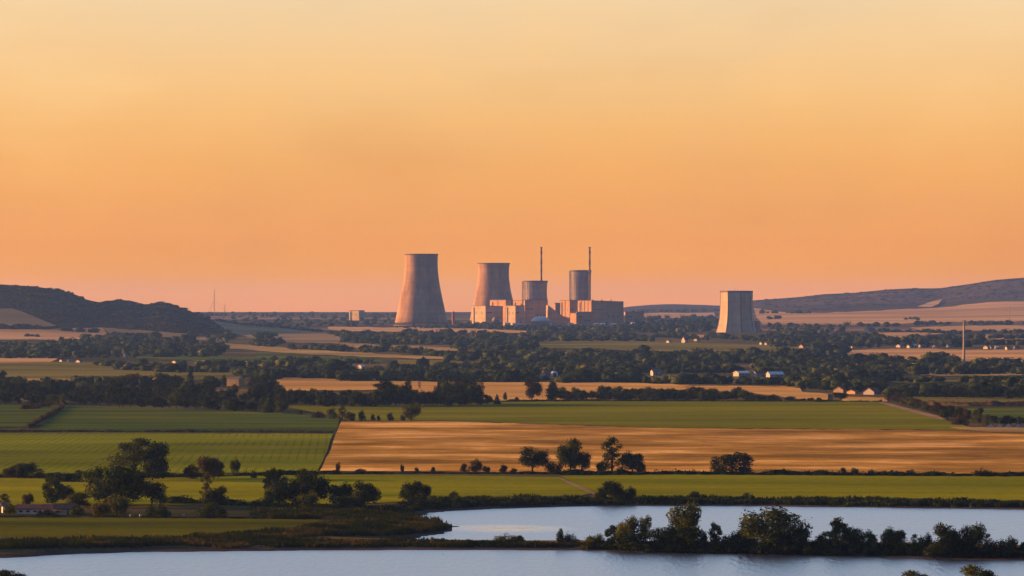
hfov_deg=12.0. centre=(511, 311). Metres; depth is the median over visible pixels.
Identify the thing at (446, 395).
broadleaf tree
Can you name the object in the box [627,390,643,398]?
broadleaf tree
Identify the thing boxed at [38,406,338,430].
green field
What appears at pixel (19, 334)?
stubble field
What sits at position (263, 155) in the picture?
sky
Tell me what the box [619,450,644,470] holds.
broadleaf tree
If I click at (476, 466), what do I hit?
bush
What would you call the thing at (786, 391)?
stubble field
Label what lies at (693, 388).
broadleaf tree
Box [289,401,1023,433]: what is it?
green field
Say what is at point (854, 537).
broadleaf tree
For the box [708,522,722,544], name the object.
broadleaf tree
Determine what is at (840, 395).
broadleaf tree
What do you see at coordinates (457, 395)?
broadleaf tree
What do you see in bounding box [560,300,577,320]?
reactor building
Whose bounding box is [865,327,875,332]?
barn
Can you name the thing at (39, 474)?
broadleaf tree
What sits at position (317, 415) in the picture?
bush
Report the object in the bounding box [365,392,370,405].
broadleaf tree
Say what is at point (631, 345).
pasture
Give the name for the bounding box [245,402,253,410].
broadleaf tree
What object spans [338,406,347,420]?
broadleaf tree
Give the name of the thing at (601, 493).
bush
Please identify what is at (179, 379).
broadleaf tree
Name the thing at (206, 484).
broadleaf tree
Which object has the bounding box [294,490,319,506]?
bush
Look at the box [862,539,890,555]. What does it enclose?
bush
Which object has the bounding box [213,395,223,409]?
broadleaf tree
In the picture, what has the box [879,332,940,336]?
stubble field
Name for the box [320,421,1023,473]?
wheat field
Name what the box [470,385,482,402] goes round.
broadleaf tree
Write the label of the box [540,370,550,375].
house
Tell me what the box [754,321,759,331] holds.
pump house
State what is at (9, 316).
pasture
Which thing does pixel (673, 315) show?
stubble field
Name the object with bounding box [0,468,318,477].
hedgerow
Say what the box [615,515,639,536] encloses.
broadleaf tree
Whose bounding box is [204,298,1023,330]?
distant farmland
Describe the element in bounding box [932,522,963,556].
broadleaf tree
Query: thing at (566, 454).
broadleaf tree
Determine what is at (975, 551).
bush
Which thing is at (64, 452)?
green field
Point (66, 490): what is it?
broadleaf tree
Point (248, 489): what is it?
meadow
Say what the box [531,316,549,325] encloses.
storage dome
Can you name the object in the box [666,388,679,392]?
broadleaf tree
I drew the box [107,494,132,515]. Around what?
bush
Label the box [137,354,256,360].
pasture
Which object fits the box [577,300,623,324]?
turbine hall
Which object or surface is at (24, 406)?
bush
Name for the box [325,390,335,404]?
broadleaf tree
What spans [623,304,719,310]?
hill
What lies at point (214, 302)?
radio mast
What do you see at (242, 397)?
broadleaf tree
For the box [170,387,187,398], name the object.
broadleaf tree
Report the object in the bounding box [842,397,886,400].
stubble field
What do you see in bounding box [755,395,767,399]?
broadleaf tree
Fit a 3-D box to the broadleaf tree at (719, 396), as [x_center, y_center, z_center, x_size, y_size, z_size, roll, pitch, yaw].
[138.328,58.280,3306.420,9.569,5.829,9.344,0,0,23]
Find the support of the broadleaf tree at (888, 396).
on the stubble field at (864, 398)
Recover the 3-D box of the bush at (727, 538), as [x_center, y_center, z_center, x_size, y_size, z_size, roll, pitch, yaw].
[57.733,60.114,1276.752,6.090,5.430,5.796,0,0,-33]
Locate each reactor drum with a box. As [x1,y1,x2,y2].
[522,281,547,304]
[569,270,588,299]
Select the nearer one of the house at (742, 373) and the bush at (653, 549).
the bush at (653, 549)
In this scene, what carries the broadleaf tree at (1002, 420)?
on the ground
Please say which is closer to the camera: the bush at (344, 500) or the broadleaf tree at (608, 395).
the bush at (344, 500)
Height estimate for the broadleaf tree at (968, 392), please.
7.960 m
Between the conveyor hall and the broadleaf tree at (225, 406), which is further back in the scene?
the conveyor hall
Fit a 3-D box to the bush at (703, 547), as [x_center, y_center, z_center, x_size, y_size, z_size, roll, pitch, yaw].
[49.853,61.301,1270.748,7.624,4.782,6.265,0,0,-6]
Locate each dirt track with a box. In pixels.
[559,478,594,493]
[880,402,945,419]
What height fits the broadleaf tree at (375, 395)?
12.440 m
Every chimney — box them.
[540,247,542,280]
[589,247,590,299]
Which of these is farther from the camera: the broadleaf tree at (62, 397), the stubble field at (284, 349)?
the stubble field at (284, 349)
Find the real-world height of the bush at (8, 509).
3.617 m
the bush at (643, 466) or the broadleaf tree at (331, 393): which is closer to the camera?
the bush at (643, 466)
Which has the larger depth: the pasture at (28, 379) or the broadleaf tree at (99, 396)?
the pasture at (28, 379)
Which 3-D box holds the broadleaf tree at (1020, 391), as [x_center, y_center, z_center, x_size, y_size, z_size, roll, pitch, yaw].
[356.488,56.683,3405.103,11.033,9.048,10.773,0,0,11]
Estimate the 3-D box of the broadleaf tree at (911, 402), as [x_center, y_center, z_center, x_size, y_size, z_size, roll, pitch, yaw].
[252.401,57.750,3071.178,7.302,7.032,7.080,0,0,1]
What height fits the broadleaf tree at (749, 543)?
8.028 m
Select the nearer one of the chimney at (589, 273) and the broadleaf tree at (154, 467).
the broadleaf tree at (154, 467)
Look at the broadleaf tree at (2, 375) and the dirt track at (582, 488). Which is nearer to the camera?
the dirt track at (582, 488)
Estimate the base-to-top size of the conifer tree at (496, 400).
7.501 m
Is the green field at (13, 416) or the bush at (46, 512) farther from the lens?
the green field at (13, 416)
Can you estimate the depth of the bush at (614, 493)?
1587.58 m
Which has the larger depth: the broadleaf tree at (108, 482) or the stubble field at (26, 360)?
the stubble field at (26, 360)
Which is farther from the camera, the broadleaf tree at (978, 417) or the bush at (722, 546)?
the broadleaf tree at (978, 417)
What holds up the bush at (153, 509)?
on the ground
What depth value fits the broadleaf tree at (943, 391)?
3388.30 m
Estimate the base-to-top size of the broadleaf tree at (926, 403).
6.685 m
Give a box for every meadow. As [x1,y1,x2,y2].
[0,474,590,505]
[0,517,322,538]
[562,474,1023,500]
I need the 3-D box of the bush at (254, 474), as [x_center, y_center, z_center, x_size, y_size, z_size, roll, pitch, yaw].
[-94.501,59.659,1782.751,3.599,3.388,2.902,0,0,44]
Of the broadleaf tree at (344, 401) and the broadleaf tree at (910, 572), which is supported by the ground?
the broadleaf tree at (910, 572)
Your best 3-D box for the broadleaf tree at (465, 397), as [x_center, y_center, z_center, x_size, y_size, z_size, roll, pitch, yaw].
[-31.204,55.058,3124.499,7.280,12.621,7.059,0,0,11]
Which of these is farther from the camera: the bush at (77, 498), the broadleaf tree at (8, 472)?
the broadleaf tree at (8, 472)
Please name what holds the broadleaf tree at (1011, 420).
on the ground
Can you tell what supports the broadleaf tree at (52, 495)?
on the meadow at (248, 489)
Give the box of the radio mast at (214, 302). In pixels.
[208,290,219,312]
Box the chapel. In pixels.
[681,336,687,342]
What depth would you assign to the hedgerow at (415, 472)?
1835.88 m
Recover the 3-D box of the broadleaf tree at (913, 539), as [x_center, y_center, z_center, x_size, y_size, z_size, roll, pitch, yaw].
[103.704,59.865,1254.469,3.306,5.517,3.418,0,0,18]
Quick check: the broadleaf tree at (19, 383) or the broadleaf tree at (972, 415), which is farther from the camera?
the broadleaf tree at (19, 383)
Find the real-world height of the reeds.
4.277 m
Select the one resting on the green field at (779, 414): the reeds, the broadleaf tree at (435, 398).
the broadleaf tree at (435, 398)
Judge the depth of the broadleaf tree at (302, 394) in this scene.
3143.44 m
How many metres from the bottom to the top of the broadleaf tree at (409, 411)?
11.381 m
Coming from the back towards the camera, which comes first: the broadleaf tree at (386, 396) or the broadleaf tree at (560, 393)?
the broadleaf tree at (560, 393)
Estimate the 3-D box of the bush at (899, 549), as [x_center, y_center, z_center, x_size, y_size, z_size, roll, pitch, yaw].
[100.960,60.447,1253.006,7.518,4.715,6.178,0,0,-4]
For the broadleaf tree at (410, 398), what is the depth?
3131.94 m
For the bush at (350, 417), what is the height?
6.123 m
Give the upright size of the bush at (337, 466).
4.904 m
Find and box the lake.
[0,506,1023,575]
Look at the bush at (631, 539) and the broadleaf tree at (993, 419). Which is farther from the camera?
the broadleaf tree at (993, 419)
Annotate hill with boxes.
[0,284,223,333]
[194,278,1023,315]
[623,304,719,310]
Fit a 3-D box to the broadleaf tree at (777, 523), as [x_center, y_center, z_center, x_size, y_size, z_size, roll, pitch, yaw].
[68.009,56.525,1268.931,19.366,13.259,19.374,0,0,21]
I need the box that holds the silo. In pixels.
[452,311,454,323]
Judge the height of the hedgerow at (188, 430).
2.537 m
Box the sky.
[0,0,1023,311]
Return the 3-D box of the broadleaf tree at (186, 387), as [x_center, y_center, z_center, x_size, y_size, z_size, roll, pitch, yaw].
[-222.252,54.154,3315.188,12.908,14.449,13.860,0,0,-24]
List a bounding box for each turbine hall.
[471,305,502,323]
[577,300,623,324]
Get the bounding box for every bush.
[3,503,17,514]
[19,405,29,408]
[36,506,57,515]
[52,471,83,481]
[64,491,90,506]
[68,505,84,515]
[74,469,86,474]
[90,499,113,515]
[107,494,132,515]
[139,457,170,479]
[144,496,172,516]
[182,464,204,478]
[194,501,228,517]
[250,470,257,477]
[260,488,275,505]
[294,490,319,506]
[311,410,325,417]
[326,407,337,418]
[332,495,358,507]
[335,461,340,471]
[345,411,355,420]
[358,409,366,420]
[386,413,394,420]
[395,496,429,509]
[449,490,460,496]
[460,463,467,471]
[468,458,481,471]
[482,466,489,472]
[493,532,519,541]
[499,464,507,472]
[516,535,524,541]
[544,461,563,474]
[558,532,580,542]
[585,533,605,541]
[594,486,606,498]
[595,461,607,471]
[601,479,623,500]
[613,528,654,551]
[619,486,636,500]
[637,461,646,472]
[643,539,669,552]
[665,537,689,552]
[688,491,699,498]
[689,539,716,553]
[708,539,734,553]
[720,531,740,548]
[728,539,751,553]
[739,492,755,499]
[748,540,775,553]
[749,531,799,553]
[767,394,781,399]
[783,396,795,399]
[783,538,805,554]
[800,539,826,554]
[815,531,826,544]
[828,539,857,555]
[840,468,846,474]
[850,467,858,472]
[856,529,877,549]
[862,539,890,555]
[871,539,897,555]
[890,539,918,555]
[917,532,933,544]
[923,540,948,557]
[946,542,971,557]
[951,413,969,425]
[971,539,994,557]
[974,467,993,476]
[982,538,1009,557]
[998,536,1019,554]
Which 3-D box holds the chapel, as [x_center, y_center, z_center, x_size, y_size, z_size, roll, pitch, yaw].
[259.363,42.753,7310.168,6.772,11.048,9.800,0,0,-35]
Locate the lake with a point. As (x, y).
(547, 523)
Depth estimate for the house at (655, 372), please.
4484.35 m
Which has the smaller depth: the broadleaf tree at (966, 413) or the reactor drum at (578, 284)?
the broadleaf tree at (966, 413)
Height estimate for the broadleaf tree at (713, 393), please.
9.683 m
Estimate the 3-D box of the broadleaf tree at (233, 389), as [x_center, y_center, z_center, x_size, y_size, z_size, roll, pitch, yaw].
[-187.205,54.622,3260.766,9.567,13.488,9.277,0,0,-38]
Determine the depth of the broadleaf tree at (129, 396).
3114.15 m
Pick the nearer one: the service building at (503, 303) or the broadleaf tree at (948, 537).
the broadleaf tree at (948, 537)
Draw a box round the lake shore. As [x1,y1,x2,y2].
[0,504,1023,559]
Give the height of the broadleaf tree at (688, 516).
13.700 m
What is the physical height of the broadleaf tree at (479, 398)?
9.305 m
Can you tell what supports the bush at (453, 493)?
on the meadow at (248, 489)
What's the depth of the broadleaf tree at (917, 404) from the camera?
3055.44 m
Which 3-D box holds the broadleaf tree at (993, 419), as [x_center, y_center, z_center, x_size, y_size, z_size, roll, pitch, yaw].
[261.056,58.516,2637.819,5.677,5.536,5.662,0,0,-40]
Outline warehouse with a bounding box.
[624,312,643,323]
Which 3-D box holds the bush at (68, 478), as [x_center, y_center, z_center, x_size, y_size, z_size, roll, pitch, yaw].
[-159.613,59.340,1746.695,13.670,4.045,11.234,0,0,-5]
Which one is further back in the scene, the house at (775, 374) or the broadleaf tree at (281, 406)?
the house at (775, 374)
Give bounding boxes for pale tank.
[550,371,557,376]
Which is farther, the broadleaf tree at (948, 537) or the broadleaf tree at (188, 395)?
the broadleaf tree at (188, 395)
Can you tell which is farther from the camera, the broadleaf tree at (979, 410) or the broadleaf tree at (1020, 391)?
the broadleaf tree at (1020, 391)
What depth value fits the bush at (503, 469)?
1844.34 m
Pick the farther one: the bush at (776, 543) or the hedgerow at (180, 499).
the hedgerow at (180, 499)
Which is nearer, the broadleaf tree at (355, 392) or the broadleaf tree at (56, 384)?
the broadleaf tree at (355, 392)
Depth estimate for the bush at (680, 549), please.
1271.63 m
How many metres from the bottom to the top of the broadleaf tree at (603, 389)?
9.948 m
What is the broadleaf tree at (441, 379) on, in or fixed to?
on the ground
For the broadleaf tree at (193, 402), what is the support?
on the ground
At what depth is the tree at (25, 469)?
1781.06 m
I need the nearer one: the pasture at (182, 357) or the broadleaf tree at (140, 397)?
the broadleaf tree at (140, 397)
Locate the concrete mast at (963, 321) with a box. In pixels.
[962,320,965,361]
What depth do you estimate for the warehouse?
10953.30 m
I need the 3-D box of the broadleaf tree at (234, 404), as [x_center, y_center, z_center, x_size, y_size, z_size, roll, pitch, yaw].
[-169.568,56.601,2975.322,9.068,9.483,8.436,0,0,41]
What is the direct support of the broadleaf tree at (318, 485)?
on the ground
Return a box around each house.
[349,310,364,319]
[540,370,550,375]
[576,312,591,324]
[650,369,662,375]
[733,371,749,376]
[752,371,766,376]
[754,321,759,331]
[766,371,784,377]
[833,386,846,392]
[846,390,859,393]
[863,387,881,394]
[918,344,926,347]
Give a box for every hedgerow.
[0,428,333,432]
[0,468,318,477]
[0,515,267,518]
[26,403,65,427]
[158,495,262,506]
[319,471,559,473]
[441,398,881,402]
[559,468,1023,476]
[916,398,1023,406]
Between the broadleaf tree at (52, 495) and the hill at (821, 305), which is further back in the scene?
the hill at (821, 305)
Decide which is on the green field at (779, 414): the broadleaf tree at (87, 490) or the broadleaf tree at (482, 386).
the broadleaf tree at (482, 386)
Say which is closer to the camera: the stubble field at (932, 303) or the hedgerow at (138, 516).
the hedgerow at (138, 516)
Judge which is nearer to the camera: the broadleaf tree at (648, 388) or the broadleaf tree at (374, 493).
the broadleaf tree at (374, 493)
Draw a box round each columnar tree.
[187,370,195,382]
[221,375,226,385]
[544,380,558,399]
[556,528,564,541]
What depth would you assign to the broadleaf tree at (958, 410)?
2754.79 m
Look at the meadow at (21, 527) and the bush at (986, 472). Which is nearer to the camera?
the meadow at (21, 527)
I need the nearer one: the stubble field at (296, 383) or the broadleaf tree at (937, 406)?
the broadleaf tree at (937, 406)
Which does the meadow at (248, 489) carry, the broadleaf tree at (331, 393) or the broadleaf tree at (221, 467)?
the broadleaf tree at (221, 467)
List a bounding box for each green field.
[0,405,55,426]
[0,433,332,473]
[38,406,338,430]
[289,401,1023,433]
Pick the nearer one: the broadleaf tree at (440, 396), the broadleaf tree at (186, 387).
the broadleaf tree at (440, 396)
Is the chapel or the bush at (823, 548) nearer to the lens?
the bush at (823, 548)
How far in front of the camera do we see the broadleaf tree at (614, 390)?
3428.91 m
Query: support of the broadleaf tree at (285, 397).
on the green field at (779, 414)
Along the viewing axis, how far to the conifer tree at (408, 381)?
3185.96 m
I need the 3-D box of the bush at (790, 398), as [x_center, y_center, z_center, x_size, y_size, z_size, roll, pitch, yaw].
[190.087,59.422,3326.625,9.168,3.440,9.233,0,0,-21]
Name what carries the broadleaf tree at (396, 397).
on the green field at (779, 414)
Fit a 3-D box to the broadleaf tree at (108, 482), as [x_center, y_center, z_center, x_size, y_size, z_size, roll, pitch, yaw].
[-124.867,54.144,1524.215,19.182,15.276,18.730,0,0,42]
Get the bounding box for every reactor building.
[524,300,547,323]
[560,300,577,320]
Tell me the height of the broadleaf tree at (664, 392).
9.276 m
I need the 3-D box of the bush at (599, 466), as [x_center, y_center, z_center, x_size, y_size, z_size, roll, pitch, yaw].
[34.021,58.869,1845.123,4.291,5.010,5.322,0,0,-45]
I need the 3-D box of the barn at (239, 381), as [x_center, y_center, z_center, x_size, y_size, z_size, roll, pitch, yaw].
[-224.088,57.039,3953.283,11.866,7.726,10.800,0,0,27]
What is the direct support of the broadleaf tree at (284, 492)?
on the ground
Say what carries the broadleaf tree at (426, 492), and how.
on the ground
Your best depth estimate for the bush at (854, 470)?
1819.42 m
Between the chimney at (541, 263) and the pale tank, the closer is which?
the pale tank
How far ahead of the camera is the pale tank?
4480.79 m
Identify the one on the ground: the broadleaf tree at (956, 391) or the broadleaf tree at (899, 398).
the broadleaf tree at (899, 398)
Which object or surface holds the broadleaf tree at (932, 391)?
on the ground
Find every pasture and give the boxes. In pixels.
[0,308,55,327]
[0,362,240,382]
[26,378,156,380]
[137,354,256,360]
[256,353,392,361]
[339,342,469,350]
[393,359,476,364]
[539,341,804,351]
[645,375,739,378]
[888,380,958,383]
[902,397,1023,401]
[905,372,1021,375]
[954,407,1023,422]
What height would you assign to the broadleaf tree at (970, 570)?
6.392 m
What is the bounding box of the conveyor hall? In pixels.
[546,305,569,324]
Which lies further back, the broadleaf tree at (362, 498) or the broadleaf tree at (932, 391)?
the broadleaf tree at (932, 391)
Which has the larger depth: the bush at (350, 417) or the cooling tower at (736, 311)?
the cooling tower at (736, 311)
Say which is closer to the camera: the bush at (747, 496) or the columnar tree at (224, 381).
the bush at (747, 496)
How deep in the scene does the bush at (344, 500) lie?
1500.66 m
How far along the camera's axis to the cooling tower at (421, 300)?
10564.40 m
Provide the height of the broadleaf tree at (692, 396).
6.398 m
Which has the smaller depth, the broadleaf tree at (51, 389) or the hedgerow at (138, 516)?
the hedgerow at (138, 516)
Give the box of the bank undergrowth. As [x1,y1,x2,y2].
[245,493,1023,556]
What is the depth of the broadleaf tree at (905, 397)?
3150.03 m
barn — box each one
[226,377,245,385]
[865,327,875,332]
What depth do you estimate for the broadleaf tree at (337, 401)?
3126.46 m
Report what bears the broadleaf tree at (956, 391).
on the pasture at (968, 399)
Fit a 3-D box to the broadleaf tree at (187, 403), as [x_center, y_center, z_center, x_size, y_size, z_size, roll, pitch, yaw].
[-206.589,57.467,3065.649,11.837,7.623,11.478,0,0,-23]
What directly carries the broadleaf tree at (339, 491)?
on the ground
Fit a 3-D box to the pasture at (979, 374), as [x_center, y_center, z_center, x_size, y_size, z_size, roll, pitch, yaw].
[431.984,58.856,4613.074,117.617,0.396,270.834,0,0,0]
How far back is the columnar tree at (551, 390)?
3324.21 m
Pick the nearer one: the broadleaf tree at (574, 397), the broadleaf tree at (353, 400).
the broadleaf tree at (353, 400)
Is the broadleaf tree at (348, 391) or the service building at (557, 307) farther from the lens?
the service building at (557, 307)
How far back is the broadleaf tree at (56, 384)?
3414.80 m
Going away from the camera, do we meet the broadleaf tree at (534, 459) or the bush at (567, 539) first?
the bush at (567, 539)
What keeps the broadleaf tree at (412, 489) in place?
on the ground
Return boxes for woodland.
[0,308,1023,397]
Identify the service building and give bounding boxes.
[490,300,510,322]
[513,300,521,304]
[554,303,559,313]
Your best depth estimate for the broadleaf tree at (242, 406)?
2975.11 m
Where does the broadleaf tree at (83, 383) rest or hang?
on the ground
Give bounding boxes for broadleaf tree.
[0,370,8,382]
[0,392,13,403]
[0,493,11,503]
[0,570,26,575]
[1,380,17,393]
[1,466,16,477]
[11,393,19,403]
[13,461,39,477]
[15,377,29,392]
[21,392,37,403]
[21,492,34,503]
[28,385,48,395]
[33,469,45,477]
[40,383,56,394]
[40,476,63,502]
[45,377,65,393]
[46,393,60,404]
[56,483,75,500]
[57,391,68,404]
[62,377,75,391]
[76,381,89,386]
[78,393,92,404]
[82,460,142,502]
[83,469,103,499]
[89,393,105,404]
[102,437,161,468]
[105,375,131,383]
[109,393,126,406]
[111,470,147,503]
[117,397,128,406]
[123,373,141,386]
[123,390,136,406]
[134,391,148,406]
[139,479,169,503]
[144,396,160,407]
[144,441,169,478]
[154,372,170,379]
[155,397,169,407]
[167,393,185,408]
[169,376,182,382]
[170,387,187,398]
[177,397,189,408]
[178,381,194,393]
[183,392,193,408]
[187,381,202,395]
[190,394,199,408]
[197,456,221,478]
[198,474,212,503]
[202,382,215,394]
[202,400,217,409]
[206,486,226,505]
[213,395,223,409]
[216,461,225,477]
[217,389,229,399]
[221,398,234,410]
[226,384,239,398]
[226,397,239,410]
[229,459,240,473]
[236,400,245,410]
[238,392,252,401]
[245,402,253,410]
[247,384,263,399]
[250,399,259,410]
[256,398,275,409]
[258,374,276,386]
[259,402,277,410]
[261,466,280,491]
[268,479,300,503]
[272,469,288,484]
[273,386,286,399]
[275,391,289,402]
[275,400,289,412]
[281,393,291,404]
[288,389,299,404]
[288,479,304,503]
[295,468,330,500]
[299,390,310,404]
[303,394,315,405]
[307,388,317,404]
[315,391,324,405]
[321,389,326,404]
[322,394,333,406]
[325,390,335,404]
[327,481,355,504]
[335,394,344,405]
[337,390,348,405]
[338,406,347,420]
[345,388,352,404]
[348,393,357,406]
[351,488,370,507]
[352,390,360,405]
[352,480,381,502]
[356,392,367,406]
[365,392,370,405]
[368,392,377,405]
[369,388,382,405]
[371,379,394,405]
[380,387,394,403]
[387,381,398,405]
[391,388,403,405]
[397,385,410,405]
[398,480,423,503]
[400,402,422,420]
[403,393,415,405]
[412,391,430,405]
[417,483,432,499]
[419,389,433,405]
[427,390,440,404]
[430,392,439,405]
[433,377,447,391]
[436,380,444,392]
[436,392,450,405]
[440,379,458,403]
[441,384,452,405]
[450,384,465,405]
[458,378,475,404]
[462,388,467,404]
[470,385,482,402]
[472,380,484,404]
[475,392,485,405]
[484,394,492,403]
[516,446,550,470]
[524,378,543,399]
[554,436,582,469]
[556,390,570,398]
[564,390,573,398]
[569,394,585,399]
[573,388,587,399]
[574,451,590,470]
[589,393,606,399]
[595,385,611,393]
[600,436,624,470]
[602,393,612,400]
[603,525,617,545]
[608,386,623,394]
[612,393,625,399]
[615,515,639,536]
[618,388,629,394]
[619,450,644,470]
[624,394,631,398]
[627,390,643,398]
[636,515,651,539]
[641,386,654,392]
[643,388,659,398]
[649,524,676,548]
[652,388,671,397]
[654,395,667,399]
[665,498,702,528]
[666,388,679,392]
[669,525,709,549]
[670,391,686,398]
[677,388,692,393]
[685,392,697,399]
[689,386,700,393]
[693,388,705,394]
[695,390,711,399]
[702,388,718,398]
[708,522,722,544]
[709,452,755,472]
[711,394,721,399]
[718,394,730,399]
[728,388,741,398]
[735,528,756,547]
[737,389,749,399]
[738,505,812,552]
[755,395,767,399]
[794,523,811,548]
[819,516,848,547]
[832,392,848,399]
[841,525,863,546]
[880,526,907,548]
[883,393,892,400]
[891,392,903,402]
[900,393,910,405]
[901,569,927,575]
[903,385,919,397]
[907,398,916,406]
[911,533,919,543]
[913,399,923,408]
[919,401,928,411]
[923,404,933,412]
[924,384,939,396]
[928,407,935,413]
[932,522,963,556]
[934,402,943,414]
[938,405,954,420]
[939,387,949,397]
[947,386,965,398]
[954,406,963,416]
[959,521,987,547]
[959,563,997,575]
[960,388,971,397]
[962,408,971,421]
[970,411,978,422]
[971,386,982,397]
[972,407,983,414]
[974,413,986,423]
[981,384,998,397]
[981,414,991,425]
[983,534,991,546]
[989,416,998,423]
[997,415,1007,425]
[1003,388,1018,398]
[1006,415,1015,423]
[1017,387,1023,397]
[1017,416,1023,424]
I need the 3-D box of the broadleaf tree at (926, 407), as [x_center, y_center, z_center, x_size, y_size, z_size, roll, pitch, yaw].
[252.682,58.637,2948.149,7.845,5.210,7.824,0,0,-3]
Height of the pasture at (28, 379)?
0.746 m
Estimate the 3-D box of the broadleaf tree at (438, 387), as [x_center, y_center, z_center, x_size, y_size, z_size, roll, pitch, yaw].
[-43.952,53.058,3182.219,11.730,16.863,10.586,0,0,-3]
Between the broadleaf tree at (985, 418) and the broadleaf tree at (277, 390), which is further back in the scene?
the broadleaf tree at (277, 390)
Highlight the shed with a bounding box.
[0,502,9,512]
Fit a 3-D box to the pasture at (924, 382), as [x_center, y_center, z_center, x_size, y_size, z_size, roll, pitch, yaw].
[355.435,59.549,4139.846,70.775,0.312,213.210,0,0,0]
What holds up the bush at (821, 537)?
on the lake shore
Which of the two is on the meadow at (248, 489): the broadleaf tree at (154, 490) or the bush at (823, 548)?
the broadleaf tree at (154, 490)
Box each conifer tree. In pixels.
[260,397,273,412]
[401,371,413,404]
[493,395,501,403]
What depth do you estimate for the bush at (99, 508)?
1451.06 m
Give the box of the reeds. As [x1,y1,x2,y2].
[0,505,581,548]
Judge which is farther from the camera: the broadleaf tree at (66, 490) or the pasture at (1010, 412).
the pasture at (1010, 412)
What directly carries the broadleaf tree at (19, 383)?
on the ground
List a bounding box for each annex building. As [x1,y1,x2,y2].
[506,305,524,324]
[570,313,577,323]
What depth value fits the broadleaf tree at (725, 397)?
3317.45 m
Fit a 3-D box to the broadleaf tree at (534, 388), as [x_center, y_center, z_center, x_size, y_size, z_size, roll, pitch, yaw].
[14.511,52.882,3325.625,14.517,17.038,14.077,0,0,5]
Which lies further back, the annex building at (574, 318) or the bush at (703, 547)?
the annex building at (574, 318)
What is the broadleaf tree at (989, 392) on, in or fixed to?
on the pasture at (968, 399)
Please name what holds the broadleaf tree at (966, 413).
on the ground
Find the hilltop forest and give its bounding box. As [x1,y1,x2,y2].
[719,279,1023,309]
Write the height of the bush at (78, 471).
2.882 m
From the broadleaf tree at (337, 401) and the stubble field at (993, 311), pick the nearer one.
the broadleaf tree at (337, 401)
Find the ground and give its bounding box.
[0,331,1023,554]
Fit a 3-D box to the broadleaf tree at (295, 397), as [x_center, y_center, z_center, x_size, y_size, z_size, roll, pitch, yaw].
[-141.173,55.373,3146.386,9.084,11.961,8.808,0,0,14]
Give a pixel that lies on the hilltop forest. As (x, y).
(986, 297)
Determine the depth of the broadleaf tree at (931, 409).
2907.70 m
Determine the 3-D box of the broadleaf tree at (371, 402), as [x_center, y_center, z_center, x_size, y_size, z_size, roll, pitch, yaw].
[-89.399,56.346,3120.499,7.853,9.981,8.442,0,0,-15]
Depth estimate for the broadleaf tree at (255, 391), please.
3245.06 m
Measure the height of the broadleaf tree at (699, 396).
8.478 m
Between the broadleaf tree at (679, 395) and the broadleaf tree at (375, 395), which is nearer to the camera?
the broadleaf tree at (375, 395)
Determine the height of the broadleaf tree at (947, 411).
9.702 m
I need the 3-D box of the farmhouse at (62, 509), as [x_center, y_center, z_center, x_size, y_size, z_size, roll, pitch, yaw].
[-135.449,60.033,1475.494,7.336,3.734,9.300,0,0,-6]
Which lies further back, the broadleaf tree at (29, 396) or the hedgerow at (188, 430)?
the broadleaf tree at (29, 396)
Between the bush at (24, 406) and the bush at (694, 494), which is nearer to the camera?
the bush at (694, 494)
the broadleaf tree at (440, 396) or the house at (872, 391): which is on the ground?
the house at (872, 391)
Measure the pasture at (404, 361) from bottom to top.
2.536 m
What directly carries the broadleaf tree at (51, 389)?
on the ground
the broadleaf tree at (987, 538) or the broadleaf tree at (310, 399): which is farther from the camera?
the broadleaf tree at (310, 399)
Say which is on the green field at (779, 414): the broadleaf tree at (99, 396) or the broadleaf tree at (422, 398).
the broadleaf tree at (422, 398)
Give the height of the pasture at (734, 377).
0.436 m
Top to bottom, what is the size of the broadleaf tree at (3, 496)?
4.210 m
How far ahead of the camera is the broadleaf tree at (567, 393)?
3313.05 m
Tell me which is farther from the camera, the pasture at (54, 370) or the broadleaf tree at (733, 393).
the pasture at (54, 370)
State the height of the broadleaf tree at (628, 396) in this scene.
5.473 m
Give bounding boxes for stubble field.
[0,327,106,340]
[0,357,55,362]
[104,328,223,341]
[213,320,340,343]
[225,343,443,358]
[277,377,420,390]
[328,326,525,332]
[418,381,688,400]
[644,313,714,317]
[683,386,827,399]
[754,301,1023,324]
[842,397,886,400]
[847,348,1023,361]
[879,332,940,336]
[910,325,1023,330]
[917,299,941,306]
[952,427,1023,431]
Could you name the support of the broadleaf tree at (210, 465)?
on the meadow at (248, 489)
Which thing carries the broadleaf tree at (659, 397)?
on the ground
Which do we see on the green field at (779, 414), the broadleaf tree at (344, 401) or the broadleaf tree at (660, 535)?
the broadleaf tree at (344, 401)
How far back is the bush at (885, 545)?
1254.36 m
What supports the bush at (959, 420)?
on the ground
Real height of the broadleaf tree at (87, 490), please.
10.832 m
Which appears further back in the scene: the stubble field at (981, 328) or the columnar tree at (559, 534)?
the stubble field at (981, 328)
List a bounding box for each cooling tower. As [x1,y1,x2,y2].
[393,254,447,325]
[470,263,512,321]
[716,291,756,332]
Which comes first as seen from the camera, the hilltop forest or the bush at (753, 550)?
the bush at (753, 550)
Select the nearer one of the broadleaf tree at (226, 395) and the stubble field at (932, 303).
the broadleaf tree at (226, 395)
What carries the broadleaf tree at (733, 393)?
on the ground
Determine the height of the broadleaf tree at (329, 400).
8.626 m
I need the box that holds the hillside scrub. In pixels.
[0,284,231,335]
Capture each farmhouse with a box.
[16,504,52,513]
[53,504,76,514]

